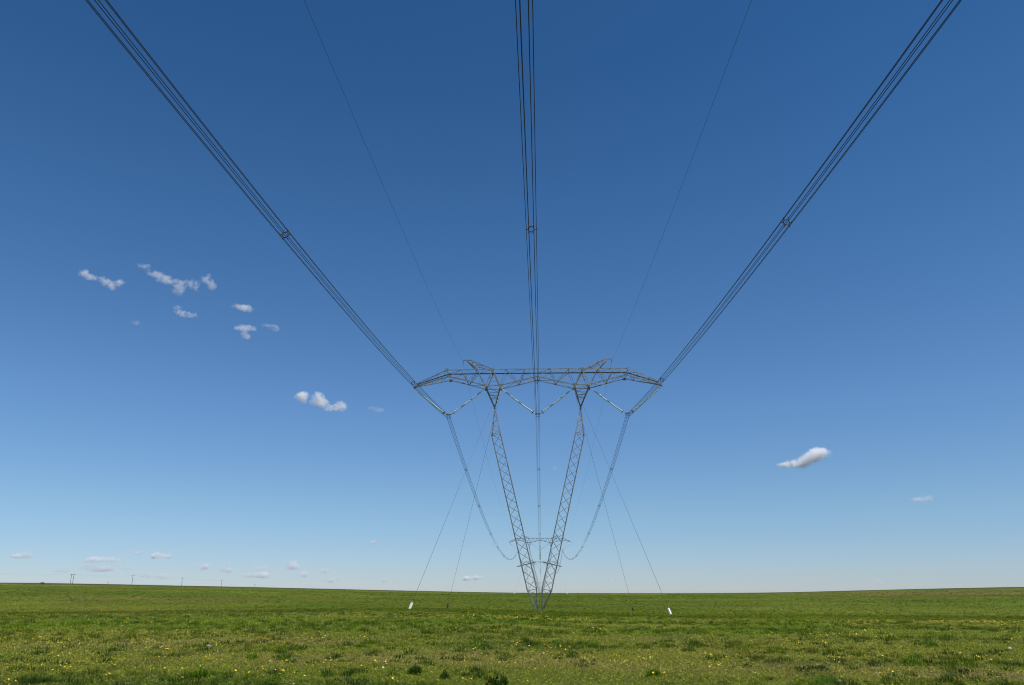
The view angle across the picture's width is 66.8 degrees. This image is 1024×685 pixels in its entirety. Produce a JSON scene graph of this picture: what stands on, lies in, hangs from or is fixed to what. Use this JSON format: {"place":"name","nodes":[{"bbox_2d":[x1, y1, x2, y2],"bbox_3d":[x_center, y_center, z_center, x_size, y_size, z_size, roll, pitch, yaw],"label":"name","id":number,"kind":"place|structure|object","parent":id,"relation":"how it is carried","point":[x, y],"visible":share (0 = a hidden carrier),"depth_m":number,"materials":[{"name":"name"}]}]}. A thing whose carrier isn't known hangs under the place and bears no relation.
{"place":"outdoors","nodes":[
{"label":"outdoors","id":0,"kind":"place"},
{"bbox_2d":[0,583,1023,684],"bbox_3d":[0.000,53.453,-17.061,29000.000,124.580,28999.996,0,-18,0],"label":"ground","id":1,"kind":"structure","parent":0,"point":[3,586],"depth_m":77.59,"materials":[{"name":"green plant"}]},
{"bbox_2d":[17,673,48,684],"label":"grass tuft","id":2,"kind":"object","parent":1,"relation":"on","point":[32,681],"visible":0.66,"depth_m":15.02,"materials":[{"name":"green plant"}]},
{"bbox_2d":[190,665,212,677],"bbox_3d":[-6.392,6.806,16.027,0.312,0.298,0.479,-16,-24,41],"label":"leafy weed","id":3,"kind":"object","parent":1,"relation":"on","point":[203,673],"visible":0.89,"depth_m":15.98,"materials":[{"name":"green plant"}]},
{"bbox_2d":[245,653,258,658],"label":"leafy weed","id":4,"kind":"object","parent":1,"relation":"on","point":[252,655],"visible":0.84,"depth_m":20.52,"materials":[{"name":"green plant"}]},
{"bbox_2d":[279,651,291,660],"bbox_3d":[-5.833,8.060,20.011,0.394,0.314,0.367,6,-19,-18],"label":"leafy weed","id":5,"kind":"object","parent":1,"relation":"on","point":[286,656],"visible":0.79,"depth_m":19.95,"materials":[{"name":"green plant"}]},
{"bbox_2d":[405,663,423,674],"bbox_3d":[-2.066,6.944,16.494,0.468,0.279,0.300,-11,-21,31],"label":"leafy weed","id":6,"kind":"object","parent":1,"relation":"on","point":[415,669],"visible":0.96,"depth_m":16.43,"materials":[{"name":"green plant"}]},
{"bbox_2d":[439,669,449,678],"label":"leafy weed","id":7,"kind":"object","parent":1,"relation":"on","point":[444,674],"visible":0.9,"depth_m":15.70,"materials":[{"name":"green plant"}]},
{"bbox_2d":[475,639,491,647],"bbox_3d":[-0.875,9.505,24.525,0.560,0.327,0.499,11,-21,-32],"label":"leafy weed","id":8,"kind":"object","parent":1,"relation":"on","point":[481,644],"visible":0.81,"depth_m":24.48,"materials":[{"name":"green plant"}]},
{"bbox_2d":[484,671,508,684],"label":"leafy weed","id":9,"kind":"object","parent":1,"relation":"on","point":[495,681],"visible":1,"depth_m":14.62,"materials":[{"name":"green plant"}]},
{"bbox_2d":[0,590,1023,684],"bbox_3d":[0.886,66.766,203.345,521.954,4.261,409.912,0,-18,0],"label":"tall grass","id":10,"kind":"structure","parent":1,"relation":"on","point":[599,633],"depth_m":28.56,"materials":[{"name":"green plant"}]},
{"bbox_2d":[0,585,1023,623],"bbox_3d":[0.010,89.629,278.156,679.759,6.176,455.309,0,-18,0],"label":"distant grass","id":11,"kind":"structure","parent":1,"relation":"on","point":[518,599],"depth_m":194.29,"materials":[{"name":"green plant"}]},
{"bbox_2d":[8,615,1021,682],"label":"flower stems","id":12,"kind":"object","parent":1,"relation":"on","point":[559,657],"visible":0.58,"depth_m":22.28,"materials":[{"name":"green plant"}]},
{"bbox_2d":[8,613,1023,684],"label":"yellow wildflowers","id":13,"kind":"object","parent":1,"relation":"on","point":[544,644],"visible":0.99,"depth_m":23.77,"materials":[{"name":"yellow plant"}]},
{"bbox_2d":[413,358,662,610],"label":"transmission tower","id":14,"kind":"structure","parent":1,"relation":"on","point":[486,386],"depth_m":138.28,"materials":[{"name":"metal"}]},
{"bbox_2d":[414,388,483,418],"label":"insulator set","id":15,"kind":"object","parent":14,"relation":"hanging from","point":[443,412],"visible":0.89,"depth_m":138.90,"materials":[{"name":"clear glass"}]},
{"bbox_2d":[86,0,449,416],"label":"conductor bundle","id":16,"kind":"object","parent":15,"relation":"hanging from","point":[162,92],"visible":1,"depth_m":39.65,"materials":[{"name":"black metal"}]},
{"bbox_2d":[447,418,515,559],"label":"conductor bundle","id":17,"kind":"object","parent":15,"relation":"hanging from","point":[479,506],"visible":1,"depth_m":175.73,"materials":[{"name":"black metal"}]},
{"bbox_2d":[413,387,499,599],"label":"guy wire","id":18,"kind":"object","parent":14,"relation":"attached to","point":[456,493],"visible":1,"depth_m":120.22,"materials":[{"name":"grey metal"}]},
{"bbox_2d":[448,399,498,602],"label":"guy wire","id":19,"kind":"object","parent":14,"relation":"attached to","point":[476,488],"visible":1,"depth_m":145.38,"materials":[{"name":"grey metal"}]},
{"bbox_2d":[501,388,572,416],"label":"insulator set","id":20,"kind":"object","parent":14,"relation":"hanging from","point":[506,392],"visible":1,"depth_m":138.35,"materials":[{"name":"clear glass"}]},
{"bbox_2d":[515,0,539,417],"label":"conductor bundle","id":21,"kind":"object","parent":20,"relation":"hanging from","point":[526,167],"visible":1,"depth_m":39.82,"materials":[{"name":"black metal"}]},
{"bbox_2d":[536,417,540,559],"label":"conductor bundle","id":22,"kind":"object","parent":20,"relation":"hanging from","point":[539,490],"visible":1,"depth_m":186.59,"materials":[{"name":"black metal"}]},
{"bbox_2d":[576,398,631,603],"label":"guy wire","id":23,"kind":"object","parent":14,"relation":"attached to","point":[604,502],"visible":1,"depth_m":144.48,"materials":[{"name":"grey metal"}]},
{"bbox_2d":[575,387,665,601],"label":"guy wire","id":24,"kind":"object","parent":14,"relation":"attached to","point":[622,499],"visible":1,"depth_m":119.54,"materials":[{"name":"grey metal"}]},
{"bbox_2d":[591,388,657,417],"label":"insulator set","id":25,"kind":"object","parent":14,"relation":"hanging from","point":[639,405],"visible":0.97,"depth_m":137.83,"materials":[{"name":"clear glass"}]},
{"bbox_2d":[563,414,627,558],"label":"conductor bundle","id":26,"kind":"object","parent":25,"relation":"hanging from","point":[605,483],"visible":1,"depth_m":178.49,"materials":[{"name":"black metal"}]},
{"bbox_2d":[627,0,961,417],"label":"conductor bundle","id":27,"kind":"object","parent":25,"relation":"hanging from","point":[908,69],"visible":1,"depth_m":40.51,"materials":[{"name":"black metal"}]},
{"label":"earth wire clamp","id":28,"kind":"object","parent":14,"relation":"hanging from","visible":0},
{"bbox_2d":[305,3,452,341],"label":"earth wire","id":29,"kind":"object","parent":28,"relation":"attached to","point":[365,144],"visible":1,"depth_m":60.89,"materials":[{"name":"black metal"}]},
{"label":"earth wire clamp","id":30,"kind":"object","parent":14,"relation":"hanging from","visible":0},
{"bbox_2d":[614,2,750,355],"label":"earth wire","id":31,"kind":"object","parent":30,"relation":"attached to","point":[693,154],"visible":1,"depth_m":62.77,"materials":[{"name":"black metal"}]},
{"bbox_2d":[510,535,569,593],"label":"transmission tower","id":32,"kind":"structure","parent":1,"relation":"on","point":[527,542],"depth_m":554.65,"materials":[{"name":"metal"}]},
{"bbox_2d":[522,559,559,592],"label":"transmission tower","id":33,"kind":"structure","parent":1,"relation":"on","point":[534,569],"depth_m":898.42,"materials":[{"name":"metal"}]},
{"bbox_2d":[108,614,988,678],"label":"pale wildflowers","id":34,"kind":"object","parent":1,"relation":"on","point":[550,652],"visible":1,"depth_m":30.16,"materials":[{"name":"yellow plant"}]},
{"bbox_2d":[552,641,563,647],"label":"leafy weed","id":35,"kind":"object","parent":1,"relation":"on","point":[557,643],"visible":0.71,"depth_m":25.28,"materials":[{"name":"green plant"}]},
{"bbox_2d":[582,639,599,647],"bbox_3d":[2.580,9.844,25.374,0.628,0.332,0.555,0,-18,0],"label":"leafy weed","id":36,"kind":"object","parent":1,"relation":"on","point":[595,644],"visible":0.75,"depth_m":25.34,"materials":[{"name":"green plant"}]},
{"bbox_2d":[645,667,662,675],"bbox_3d":[3.046,7.099,16.710,0.412,0.216,0.440,-6,-19,17],"label":"leafy weed","id":37,"kind":"object","parent":1,"relation":"on","point":[650,671],"visible":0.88,"depth_m":16.63,"materials":[{"name":"green plant"}]},
{"bbox_2d":[683,645,696,651],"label":"grass tuft","id":38,"kind":"object","parent":1,"relation":"on","point":[687,649],"visible":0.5,"depth_m":24.00,"materials":[{"name":"green plant"}]},
{"bbox_2d":[814,672,839,684],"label":"grass tuft","id":39,"kind":"object","parent":1,"relation":"on","point":[825,679],"visible":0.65,"depth_m":15.23,"materials":[{"name":"green plant"}]},
{"bbox_2d":[900,655,920,664],"bbox_3d":[10.126,8.011,19.613,0.580,0.290,0.556,0,-18,0],"label":"leafy weed","id":40,"kind":"object","parent":1,"relation":"on","point":[910,660],"visible":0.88,"depth_m":19.62,"materials":[{"name":"green plant"}]},
{"bbox_2d":[919,639,933,644],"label":"leafy weed","id":41,"kind":"object","parent":1,"relation":"on","point":[928,642],"visible":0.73,"depth_m":27.80,"materials":[{"name":"green plant"}]},
{"bbox_2d":[939,668,962,678],"bbox_3d":[9.404,7.075,16.633,0.501,0.218,0.485,0,-18,0],"label":"grass tuft","id":42,"kind":"object","parent":1,"relation":"on","point":[957,675],"visible":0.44,"depth_m":16.57,"materials":[{"name":"green plant"}]},
{"bbox_2d":[1002,658,1023,666],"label":"grass tuft","id":43,"kind":"object","parent":1,"relation":"on","point":[1014,662],"visible":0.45,"depth_m":19.16,"materials":[{"name":"green plant"}]},
{"bbox_2d":[0,0,1023,592],"label":"sky","id":44,"kind":"structure","parent":0,"point":[183,401],"materials":[{"name":"blue"}]}
]}

